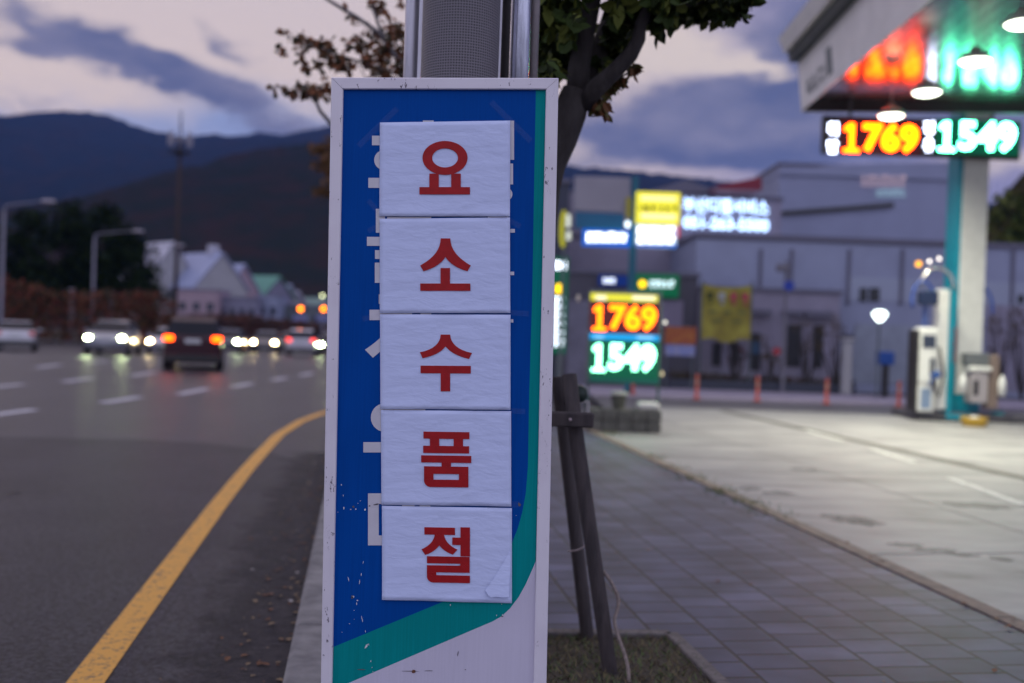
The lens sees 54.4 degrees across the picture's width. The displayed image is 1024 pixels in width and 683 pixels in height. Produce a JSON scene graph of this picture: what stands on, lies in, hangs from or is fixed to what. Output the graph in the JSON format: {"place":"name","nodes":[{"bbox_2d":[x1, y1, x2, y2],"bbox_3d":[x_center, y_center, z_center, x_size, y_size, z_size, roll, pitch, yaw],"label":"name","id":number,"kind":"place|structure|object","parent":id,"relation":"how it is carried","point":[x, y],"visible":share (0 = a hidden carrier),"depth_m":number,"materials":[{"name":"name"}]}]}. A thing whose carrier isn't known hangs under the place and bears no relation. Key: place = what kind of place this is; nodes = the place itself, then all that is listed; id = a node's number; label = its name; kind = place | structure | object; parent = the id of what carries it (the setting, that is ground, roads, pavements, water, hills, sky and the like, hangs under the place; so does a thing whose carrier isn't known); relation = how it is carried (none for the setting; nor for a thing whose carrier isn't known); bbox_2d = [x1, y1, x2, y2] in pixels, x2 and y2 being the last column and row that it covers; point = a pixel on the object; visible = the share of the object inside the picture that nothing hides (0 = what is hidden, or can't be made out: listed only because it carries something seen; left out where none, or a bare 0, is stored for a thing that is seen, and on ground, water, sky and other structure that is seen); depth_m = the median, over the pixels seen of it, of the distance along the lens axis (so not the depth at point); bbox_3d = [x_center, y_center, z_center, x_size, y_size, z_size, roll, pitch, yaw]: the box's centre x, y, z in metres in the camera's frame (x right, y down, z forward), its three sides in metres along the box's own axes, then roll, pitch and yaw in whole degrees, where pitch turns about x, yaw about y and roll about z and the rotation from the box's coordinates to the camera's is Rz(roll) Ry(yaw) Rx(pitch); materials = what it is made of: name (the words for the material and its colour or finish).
{"place":"outdoors","nodes":[
{"label":"outdoors","id":0,"kind":"place"},
{"bbox_2d":[0,142,329,329],"bbox_3d":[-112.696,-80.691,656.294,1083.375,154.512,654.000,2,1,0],"label":"hill","id":1,"kind":"structure","parent":0,"point":[258,211],"depth_m":481.88,"materials":[{"name":"plant"}]},
{"bbox_2d":[168,110,192,316],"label":"telecom tower","id":2,"kind":"structure","parent":0,"point":[179,152],"depth_m":124.68,"materials":[{"name":"grey"}]},
{"bbox_2d":[0,338,597,682],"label":"road","id":3,"kind":"structure","parent":0,"point":[140,494],"depth_m":8.98,"materials":[{"name":"asphalt"}]},
{"bbox_2d":[0,320,41,350],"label":"car","id":4,"kind":"object","parent":3,"relation":"on","point":[18,333],"visible":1,"depth_m":47.18,"materials":[{"name":"white paint"}]},
{"bbox_2d":[0,199,55,323],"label":"street lamp","id":5,"kind":"object","parent":3,"relation":"on","point":[2,256],"visible":0.89,"depth_m":61.89,"materials":[{"name":"grey"}]},
{"bbox_2d":[0,205,66,320],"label":"evergreen tree","id":6,"kind":"object","parent":3,"relation":"on","point":[22,267],"visible":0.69,"depth_m":94.13,"materials":[{"name":"green plant"}]},
{"bbox_2d":[21,198,97,339],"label":"evergreen tree","id":7,"kind":"object","parent":3,"relation":"on","point":[63,275],"visible":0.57,"depth_m":97.00,"materials":[{"name":"green plant"}]},
{"bbox_2d":[3,275,181,343],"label":"maple hedge","id":8,"kind":"object","parent":3,"relation":"on","point":[33,308],"visible":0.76,"depth_m":73.47,"materials":[{"name":"brown"}]},
{"bbox_2d":[63,200,135,318],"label":"evergreen tree","id":9,"kind":"object","parent":3,"relation":"on","point":[102,219],"visible":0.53,"depth_m":96.90,"materials":[{"name":"green plant"}]},
{"bbox_2d":[83,320,141,354],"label":"car","id":10,"kind":"object","parent":3,"relation":"on","point":[100,336],"visible":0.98,"depth_m":46.46,"materials":[{"name":"silver paint"}]},
{"bbox_2d":[91,229,143,325],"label":"street lamp","id":11,"kind":"object","parent":3,"relation":"on","point":[94,253],"visible":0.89,"depth_m":77.89,"materials":[{"name":"grey"}]},
{"bbox_2d":[88,219,172,325],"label":"evergreen tree","id":12,"kind":"object","parent":3,"relation":"on","point":[127,253],"visible":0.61,"depth_m":94.89,"materials":[{"name":"green plant"}]},
{"bbox_2d":[130,265,159,343],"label":"evergreen tree","id":13,"kind":"object","parent":3,"relation":"on","point":[145,273],"visible":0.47,"depth_m":91.67,"materials":[{"name":"green plant"}]},
{"bbox_2d":[119,241,188,336],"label":"gabled house","id":14,"kind":"structure","parent":3,"relation":"on","point":[166,259],"depth_m":146.97,"materials":[{"name":"grey"}]},
{"bbox_2d":[146,327,166,353],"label":"car","id":15,"kind":"object","parent":3,"relation":"on","point":[155,341],"visible":0.41,"depth_m":50.10,"materials":[{"name":"paint"}]},
{"bbox_2d":[162,317,228,369],"bbox_3d":[-10.961,0.042,34.491,2.220,1.720,4.770,2,1,-15],"label":"car","id":16,"kind":"object","parent":3,"relation":"on","point":[194,340],"visible":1,"depth_m":32.34,"materials":[{"name":"black paint"}]},
{"bbox_2d":[177,288,230,316],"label":"building","id":17,"kind":"structure","parent":3,"relation":"on","point":[201,301],"depth_m":137.97,"materials":[{"name":"grey"}]},
{"bbox_2d":[170,244,249,309],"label":"gabled house","id":18,"kind":"structure","parent":3,"relation":"on","point":[213,267],"depth_m":147.16,"materials":[{"name":"white"}]},
{"bbox_2d":[221,329,248,353],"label":"car","id":19,"kind":"object","parent":3,"relation":"on","point":[237,340],"visible":0.56,"depth_m":60.81,"materials":[{"name":"grey paint"}]},
{"bbox_2d":[221,296,262,324],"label":"building","id":20,"kind":"structure","parent":3,"relation":"on","point":[251,306],"depth_m":139.97,"materials":[{"name":"grey"}]},
{"bbox_2d":[233,264,260,296],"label":"gabled house","id":21,"kind":"structure","parent":3,"relation":"on","point":[243,271],"depth_m":156.54,"materials":[{"name":"white"}]},
{"bbox_2d":[201,452,324,682],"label":"gutter","id":22,"kind":"object","parent":3,"relation":"on","point":[281,615],"visible":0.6,"depth_m":5.95,"materials":[{"name":"concrete"}]},
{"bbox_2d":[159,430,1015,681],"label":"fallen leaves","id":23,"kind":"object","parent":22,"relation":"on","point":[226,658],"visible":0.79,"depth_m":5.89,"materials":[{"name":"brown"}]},
{"bbox_2d":[249,331,282,353],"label":"car","id":24,"kind":"object","parent":3,"relation":"on","point":[266,340],"visible":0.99,"depth_m":64.48,"materials":[{"name":"grey paint"}]},
{"bbox_2d":[256,294,288,328],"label":"building","id":25,"kind":"structure","parent":3,"relation":"on","point":[273,306],"depth_m":142.97,"materials":[{"name":"grey"}]},
{"bbox_2d":[252,275,295,303],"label":"roof","id":26,"kind":"structure","parent":3,"relation":"on","point":[271,285],"depth_m":163.37,"materials":[{"name":"teal"}]},
{"bbox_2d":[283,497,323,682],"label":"kerb","id":27,"kind":"structure","parent":3,"relation":"on","point":[303,665],"depth_m":4.92,"materials":[{"name":"concrete"}]},
{"bbox_2d":[286,329,320,356],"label":"car","id":28,"kind":"object","parent":3,"relation":"on","point":[302,341],"visible":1,"depth_m":57.92,"materials":[{"name":"white paint"}]},
{"bbox_2d":[284,304,326,331],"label":"building","id":29,"kind":"structure","parent":3,"relation":"on","point":[312,312],"depth_m":146.97,"materials":[{"name":"grey"}]},
{"bbox_2d":[304,297,327,304],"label":"gabled house","id":30,"kind":"structure","parent":3,"relation":"on","point":[312,301],"depth_m":187.40,"materials":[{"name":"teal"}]},
{"bbox_2d":[306,133,329,198],"bbox_3d":[-3.483,-1.867,21.979,2.326,6.091,1.084,2,1,0],"label":"street tree","id":31,"kind":"object","parent":3,"relation":"on","point":[320,149],"visible":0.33,"depth_m":21.77,"materials":[{"name":"brown plant"}]},
{"bbox_2d":[317,333,326,355],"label":"car","id":32,"kind":"object","parent":3,"relation":"on","point":[322,343],"visible":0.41,"depth_m":61.93,"materials":[{"name":"white paint"}]},
{"bbox_2d":[553,257,568,376],"bbox_3d":[1.124,-0.387,24.442,0.429,3.383,0.424,2,1,0],"label":"blade sign","id":33,"kind":"object","parent":3,"relation":"on","point":[557,281],"visible":0.64,"depth_m":24.50,"materials":[{"name":"white"}]},
{"bbox_2d":[558,210,570,375],"bbox_3d":[1.219,-0.931,24.013,0.275,4.485,0.153,2,1,0],"label":"curved sign","id":34,"kind":"object","parent":3,"relation":"on","point":[564,236],"visible":0.96,"depth_m":24.01,"materials":[{"name":"yellow"}]},
{"bbox_2d":[39,329,602,407],"bbox_3d":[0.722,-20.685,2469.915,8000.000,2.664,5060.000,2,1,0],"label":"ground","id":35,"kind":"structure","parent":0,"point":[595,402],"depth_m":76.00,"materials":[{"name":"asphalt"}]},
{"bbox_2d":[164,312,326,344],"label":"verge hedge","id":36,"kind":"object","parent":35,"relation":"on","point":[247,324],"visible":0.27,"depth_m":110.22,"materials":[{"name":"red"}]},
{"bbox_2d":[0,110,994,209],"bbox_3d":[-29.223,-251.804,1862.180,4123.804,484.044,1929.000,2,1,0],"label":"hills","id":37,"kind":"structure","parent":0,"point":[59,155],"depth_m":1839.65,"materials":[{"name":"plant"}]},
{"bbox_2d":[0,0,1023,202],"label":"sky","id":38,"kind":"structure","parent":0,"point":[721,104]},
{"bbox_2d":[592,397,898,415],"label":"side street","id":39,"kind":"structure","parent":0,"point":[606,402],"depth_m":23.26,"materials":[{"name":"asphalt"}]},
{"bbox_2d":[548,427,1023,682],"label":"pavement","id":40,"kind":"structure","parent":0,"point":[732,625],"depth_m":5.86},
{"bbox_2d":[266,0,405,125],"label":"street tree","id":41,"kind":"object","parent":40,"relation":"on","point":[327,49],"visible":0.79,"depth_m":8.02,"materials":[{"name":"brown plant"}]},
{"bbox_2d":[321,77,558,682],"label":"street sign","id":42,"kind":"object","parent":40,"relation":"on","point":[369,635],"visible":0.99,"depth_m":3.20,"materials":[{"name":"metal"}]},
{"bbox_2d":[379,121,509,215],"bbox_3d":[-0.217,-0.586,3.188,0.564,0.384,0.006,2,1,0],"label":"paper notice","id":43,"kind":"object","parent":42,"relation":"attached to","point":[455,168],"visible":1,"depth_m":3.19,"materials":[{"name":"white"}]},
{"bbox_2d":[380,217,509,312],"bbox_3d":[-0.221,-0.254,3.192,0.495,0.339,0.006,2,1,0],"label":"paper notice","id":44,"kind":"object","parent":42,"relation":"attached to","point":[444,265],"visible":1,"depth_m":3.19,"materials":[{"name":"white"}]},
{"bbox_2d":[380,314,510,409],"bbox_3d":[-0.218,0.057,3.194,0.534,0.334,0.006,2,1,0],"label":"paper notice","id":45,"kind":"object","parent":42,"relation":"attached to","point":[437,361],"visible":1,"depth_m":3.20,"materials":[{"name":"white"}]},
{"bbox_2d":[381,410,510,506],"bbox_3d":[-0.201,0.369,3.197,0.478,0.327,0.006,2,1,0],"label":"paper notice","id":46,"kind":"object","parent":42,"relation":"attached to","point":[444,458],"visible":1,"depth_m":3.20,"materials":[{"name":"white"}]},
{"bbox_2d":[382,506,511,602],"bbox_3d":[-0.219,0.671,3.196,0.484,0.333,0.014,2,1,0],"label":"paper notice","id":47,"kind":"object","parent":42,"relation":"attached to","point":[454,554],"visible":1,"depth_m":3.20,"materials":[{"name":"white"}]},
{"bbox_2d":[403,0,539,77],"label":"utility pole","id":48,"kind":"object","parent":40,"relation":"on","point":[471,38],"depth_m":3.44,"materials":[{"name":"metal"}]},
{"bbox_2d":[546,626,710,682],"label":"grass","id":49,"kind":"structure","parent":40,"relation":"on","point":[628,656],"depth_m":4.53,"materials":[{"name":"green"}]},
{"bbox_2d":[552,373,617,674],"bbox_3d":[-0.016,0.845,4.834,1.034,1.423,0.954,2,1,0],"label":"stake","id":50,"kind":"object","parent":49,"relation":"on","point":[570,420],"visible":0.78,"depth_m":4.52,"materials":[{"name":"brown wood"}]},
{"bbox_2d":[603,570,630,681],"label":"rope","id":51,"kind":"object","parent":50,"relation":"hanging from","point":[610,581],"visible":1,"depth_m":4.39,"materials":[{"name":"fabric"}]},
{"bbox_2d":[538,0,766,221],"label":"street tree","id":52,"kind":"object","parent":49,"relation":"on","point":[586,56],"visible":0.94,"depth_m":4.67,"materials":[{"name":"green plant"}]},
{"bbox_2d":[547,628,729,682],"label":"bed edging","id":53,"kind":"object","parent":40,"relation":"on","point":[711,673],"visible":0.6,"depth_m":4.83,"materials":[{"name":"concrete"}]},
{"bbox_2d":[583,385,1023,411],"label":"pavement","id":54,"kind":"structure","parent":0,"point":[767,397],"depth_m":25.64,"materials":[{"name":"concrete"}]},
{"bbox_2d":[573,176,680,392],"bbox_3d":[2.808,-1.388,24.900,2.666,5.493,0.344,2,1,0],"label":"sign pylon","id":55,"kind":"object","parent":54,"relation":"on","point":[654,217],"visible":1,"depth_m":24.90,"materials":[{"name":"teal"}]},
{"bbox_2d":[664,326,696,389],"bbox_3d":[4.684,0.491,27.829,0.876,1.811,0.100,2,1,0],"label":"notice board","id":56,"kind":"object","parent":54,"relation":"on","point":[680,335],"visible":0.88,"depth_m":27.77,"materials":[{"name":"paint"}]},
{"bbox_2d":[773,261,793,392],"bbox_3d":[7.616,-0.387,28.097,0.575,3.765,0.230,2,1,-16],"label":"round sign","id":57,"kind":"object","parent":54,"relation":"on","point":[788,285],"visible":0.94,"depth_m":28.15,"materials":[{"name":"grey"}]},
{"bbox_2d":[840,338,854,394],"bbox_3d":[9.543,0.708,28.405,0.340,1.605,0.340,2,1,0],"label":"gate post","id":58,"kind":"object","parent":54,"relation":"on","point":[846,366],"visible":1,"depth_m":28.28,"materials":[{"name":"grey"}]},
{"bbox_2d":[872,310,886,397],"bbox_3d":[9.935,0.370,27.002,0.380,2.435,0.374,2,1,0],"label":"street lantern","id":59,"kind":"object","parent":54,"relation":"on","point":[879,316],"visible":0.94,"depth_m":26.99,"materials":[{"name":"white"}]},
{"bbox_2d":[876,351,894,397],"bbox_3d":[10.290,0.921,27.507,0.420,1.289,0.300,2,1,0],"label":"sign","id":60,"kind":"object","parent":54,"relation":"on","point":[886,359],"visible":0.88,"depth_m":27.43,"materials":[{"name":"blue"}]},
{"bbox_2d":[591,385,1023,400],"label":"building lot","id":61,"kind":"structure","parent":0,"point":[894,394],"depth_m":30.59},
{"bbox_2d":[553,179,571,376],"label":"dark building","id":62,"kind":"structure","parent":61,"relation":"on","point":[564,196],"depth_m":32.96,"materials":[{"name":"grey"}]},
{"bbox_2d":[561,268,700,387],"bbox_3d":[3.501,-0.277,30.003,4.030,3.646,1.510,2,1,0],"label":"shop entrance","id":63,"kind":"object","parent":61,"relation":"on","point":[678,291],"visible":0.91,"depth_m":29.47,"materials":[{"name":"grey"}]},
{"bbox_2d":[661,300,682,326],"bbox_3d":[4.716,-0.813,29.482,0.671,0.800,0.060,2,1,0],"label":"window","id":64,"kind":"structure","parent":63,"relation":"in","point":[672,311],"depth_m":29.45,"materials":[{"name":"grey"}]},
{"bbox_2d":[567,177,783,271],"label":"service building","id":65,"kind":"structure","parent":61,"relation":"on","point":[722,208],"depth_m":35.96,"materials":[{"name":"grey"}]},
{"bbox_2d":[717,340,748,380],"bbox_3d":[6.408,0.503,28.899,0.957,1.804,0.600,2,1,0],"label":"bare shrub","id":66,"kind":"object","parent":61,"relation":"on","point":[732,370],"visible":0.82,"depth_m":28.88,"materials":[{"name":"brown plant"}]},
{"bbox_2d":[667,368,854,384],"bbox_3d":[7.219,1.192,28.989,5.490,0.714,0.640,2,1,0],"label":"hedge","id":67,"kind":"object","parent":61,"relation":"on","point":[703,376],"visible":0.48,"depth_m":28.95,"materials":[{"name":"brown"}]},
{"bbox_2d":[668,379,855,394],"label":"wall","id":68,"kind":"structure","parent":61,"relation":"on","point":[750,386],"depth_m":28.63,"materials":[{"name":"grey"}]},
{"bbox_2d":[698,280,752,381],"bbox_3d":[6.137,-0.156,28.597,1.501,3.191,0.182,2,1,0],"label":"banner","id":69,"kind":"object","parent":68,"relation":"on","point":[725,314],"visible":0.96,"depth_m":28.60,"materials":[{"name":"yellow"}]},
{"bbox_2d":[695,285,842,383],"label":"workshop","id":70,"kind":"structure","parent":61,"relation":"on","point":[819,307],"depth_m":29.99,"materials":[{"name":"grey"}]},
{"bbox_2d":[712,342,721,365],"bbox_3d":[6.169,0.381,30.003,0.276,0.709,0.060,2,1,0],"label":"doorway","id":71,"kind":"structure","parent":70,"relation":"in","point":[716,347],"depth_m":29.97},
{"bbox_2d":[750,333,760,369],"bbox_3d":[7.337,0.308,30.002,0.302,1.116,0.060,2,1,0],"label":"doorway","id":72,"kind":"structure","parent":70,"relation":"in","point":[754,360],"depth_m":29.97,"materials":[{"name":"glass"}]},
{"bbox_2d":[786,324,801,366],"bbox_3d":[8.485,0.125,30.000,0.420,1.273,0.060,2,1,0],"label":"doorway","id":73,"kind":"structure","parent":70,"relation":"in","point":[793,345],"depth_m":29.97,"materials":[{"name":"glass"}]},
{"bbox_2d":[812,326,823,367],"bbox_3d":[9.214,0.164,30.000,0.302,1.273,0.060,2,1,0],"label":"doorway","id":74,"kind":"structure","parent":70,"relation":"in","point":[819,361],"depth_m":29.97,"materials":[{"name":"glass"}]},
{"bbox_2d":[753,335,787,381],"bbox_3d":[7.490,0.614,28.979,1.047,1.662,0.576,2,1,0],"label":"bare shrub","id":75,"kind":"object","parent":61,"relation":"on","point":[771,365],"visible":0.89,"depth_m":28.90,"materials":[{"name":"brown plant"}]},
{"bbox_2d":[793,317,828,382],"bbox_3d":[8.656,0.396,29.000,0.938,2.174,0.789,2,1,-19],"label":"bare shrub","id":76,"kind":"object","parent":61,"relation":"on","point":[805,367],"visible":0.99,"depth_m":28.87,"materials":[{"name":"brown plant"}]},
{"bbox_2d":[810,314,855,384],"bbox_3d":[9.282,0.313,28.865,1.014,2.390,1.047,2,1,39],"label":"bare shrub","id":77,"kind":"object","parent":61,"relation":"on","point":[836,377],"visible":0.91,"depth_m":28.79,"materials":[{"name":"brown plant"}]},
{"bbox_2d":[670,232,1023,397],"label":"warehouse","id":78,"kind":"structure","parent":61,"relation":"on","point":[868,276],"depth_m":30.98,"materials":[{"name":"grey"}]},
{"bbox_2d":[869,288,879,301],"bbox_3d":[11.265,-1.457,30.964,0.312,0.420,0.060,2,1,0],"label":"window","id":79,"kind":"structure","parent":78,"relation":"in","point":[874,293],"depth_m":30.93,"materials":[{"name":"grey glass"}]},
{"bbox_2d":[853,323,915,383],"bbox_3d":[11.590,0.386,31.011,1.899,1.831,0.060,2,1,0],"label":"roller door","id":80,"kind":"structure","parent":78,"relation":"in","point":[893,338],"depth_m":30.98,"materials":[{"name":"metal"}]},
{"bbox_2d":[983,304,1021,397],"bbox_3d":[13.850,0.270,28.478,1.269,2.793,0.811,2,1,28],"label":"bare shrub","id":81,"kind":"object","parent":61,"relation":"on","point":[1001,368],"visible":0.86,"depth_m":28.42,"materials":[{"name":"brown plant"}]},
{"bbox_2d":[986,224,1023,242],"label":"dark tree","id":82,"kind":"object","parent":61,"relation":"on","point":[1009,237],"visible":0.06,"depth_m":59.23,"materials":[{"name":"green plant"}]},
{"bbox_2d":[987,188,1023,242],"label":"dark tree","id":83,"kind":"object","parent":61,"relation":"on","point":[1017,217],"visible":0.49,"depth_m":59.67,"materials":[{"name":"green plant"}]},
{"bbox_2d":[1004,304,1023,400],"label":"bare shrub","id":84,"kind":"object","parent":61,"relation":"on","point":[1019,378],"visible":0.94,"depth_m":28.45,"materials":[{"name":"brown plant"}]},
{"bbox_2d":[597,407,1023,620],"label":"forecourt","id":85,"kind":"structure","parent":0,"point":[898,529],"depth_m":11.14,"materials":[{"name":"concrete"}]},
{"bbox_2d":[576,290,666,411],"bbox_3d":[1.714,0.274,15.957,1.455,2.171,0.289,2,1,0],"label":"price stand","id":86,"kind":"object","parent":85,"relation":"on","point":[624,332],"visible":0.98,"depth_m":15.93,"materials":[{"name":"green"}]},
{"bbox_2d":[586,391,661,432],"bbox_3d":[1.756,1.095,15.697,1.146,0.618,0.400,2,1,0],"label":"block planter","id":87,"kind":"object","parent":85,"relation":"on","point":[645,416],"visible":0.97,"depth_m":15.50,"materials":[{"name":"concrete"}]},
{"bbox_2d":[583,428,1023,632],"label":"forecourt edging","id":88,"kind":"object","parent":85,"relation":"on","point":[1016,623],"visible":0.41,"depth_m":7.05,"materials":[{"name":"concrete"}]},
{"bbox_2d":[603,430,798,521],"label":"weeds","id":89,"kind":"object","parent":88,"relation":"on","point":[689,478],"visible":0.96,"depth_m":9.82,"materials":[{"name":"green"}]},
{"bbox_2d":[615,420,1023,554],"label":"slab joint","id":90,"kind":"object","parent":85,"relation":"on","point":[870,485],"visible":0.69,"depth_m":11.36,"materials":[{"name":"grey"}]},
{"bbox_2d":[722,411,1023,479],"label":"forecourt drain","id":91,"kind":"object","parent":85,"relation":"on","point":[927,456],"visible":1,"depth_m":14.32,"materials":[{"name":"metal"}]},
{"bbox_2d":[804,430,1023,504],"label":"forecourt marking","id":92,"kind":"object","parent":85,"relation":"on","point":[979,488],"visible":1,"depth_m":11.05,"materials":[{"name":"white paint"}]},
{"bbox_2d":[891,407,1023,422],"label":"pump island","id":93,"kind":"structure","parent":85,"relation":"on","point":[1006,417],"depth_m":20.28,"materials":[{"name":"concrete"}]},
{"bbox_2d":[933,288,955,412],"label":"pump pillar","id":94,"kind":"structure","parent":93,"relation":"on","point":[943,316],"depth_m":20.31,"materials":[{"name":"metal"}]},
{"bbox_2d":[906,257,993,411],"bbox_3d":[9.127,-0.120,20.426,2.117,3.146,0.659,2,1,-15],"label":"fuel dispenser","id":95,"kind":"object","parent":93,"relation":"on","point":[923,373],"visible":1,"depth_m":20.12,"materials":[{"name":"white"}]},
{"bbox_2d":[939,114,990,412],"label":"canopy column","id":96,"kind":"structure","parent":93,"relation":"on","point":[966,222],"depth_m":20.84,"materials":[{"name":"teal"}]},
{"bbox_2d":[778,0,1023,113],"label":"station canopy","id":97,"kind":"object","parent":96,"relation":"attached to","point":[866,56],"visible":0.98,"depth_m":18.06,"materials":[{"name":"silver metal"}]},
{"bbox_2d":[878,89,904,119],"bbox_3d":[7.379,-4.616,19.354,0.500,0.575,0.500,2,1,0],"label":"canopy lamp","id":98,"kind":"object","parent":97,"relation":"hanging from","point":[891,111],"visible":1,"depth_m":19.22,"materials":[{"name":"silver metal"}]},
{"bbox_2d":[820,99,1020,160],"bbox_3d":[8.424,-4.372,20.501,4.072,1.138,0.150,2,1,0],"label":"price board","id":99,"kind":"object","parent":97,"relation":"hanging from","point":[850,134],"visible":1,"depth_m":20.45,"materials":[{"name":"black"}]},
{"bbox_2d":[911,63,941,96],"bbox_3d":[7.261,-4.584,17.404,0.500,0.575,0.500,2,1,0],"label":"canopy lamp","id":100,"kind":"object","parent":97,"relation":"hanging from","point":[927,87],"visible":1,"depth_m":17.27,"materials":[{"name":"white"}]},
{"bbox_2d":[958,28,992,66],"bbox_3d":[7.199,-4.581,15.454,0.500,0.575,0.500,2,1,0],"label":"canopy lamp","id":101,"kind":"object","parent":97,"relation":"hanging from","point":[975,56],"visible":1,"depth_m":15.33,"materials":[{"name":"white"}]},
{"bbox_2d":[1003,0,1023,29],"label":"canopy lamp","id":102,"kind":"object","parent":97,"relation":"hanging from","point":[1014,21],"visible":1,"depth_m":13.68,"materials":[{"name":"white"}]},
{"bbox_2d":[959,353,1005,408],"bbox_3d":[9.502,0.798,20.239,0.935,1.120,0.433,2,1,0],"label":"service cabinet","id":103,"kind":"object","parent":93,"relation":"on","point":[984,385],"visible":1,"depth_m":20.14,"materials":[{"name":"grey"}]},
{"bbox_2d":[960,416,988,426],"bbox_3d":[8.900,1.528,19.174,0.500,0.200,0.495,2,1,0],"label":"floor tray","id":104,"kind":"object","parent":85,"relation":"on","point":[973,421],"visible":1,"depth_m":18.99,"materials":[{"name":"yellow"}]},
{"bbox_2d":[735,162,948,240],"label":"tall warehouse","id":105,"kind":"structure","parent":0,"point":[896,201],"depth_m":41.94,"materials":[{"name":"metal"}]},
{"bbox_2d":[986,173,1023,241],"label":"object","id":106,"kind":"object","parent":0,"point":[1018,184],"depth_m":117.54,"materials":[{"name":"plant"}]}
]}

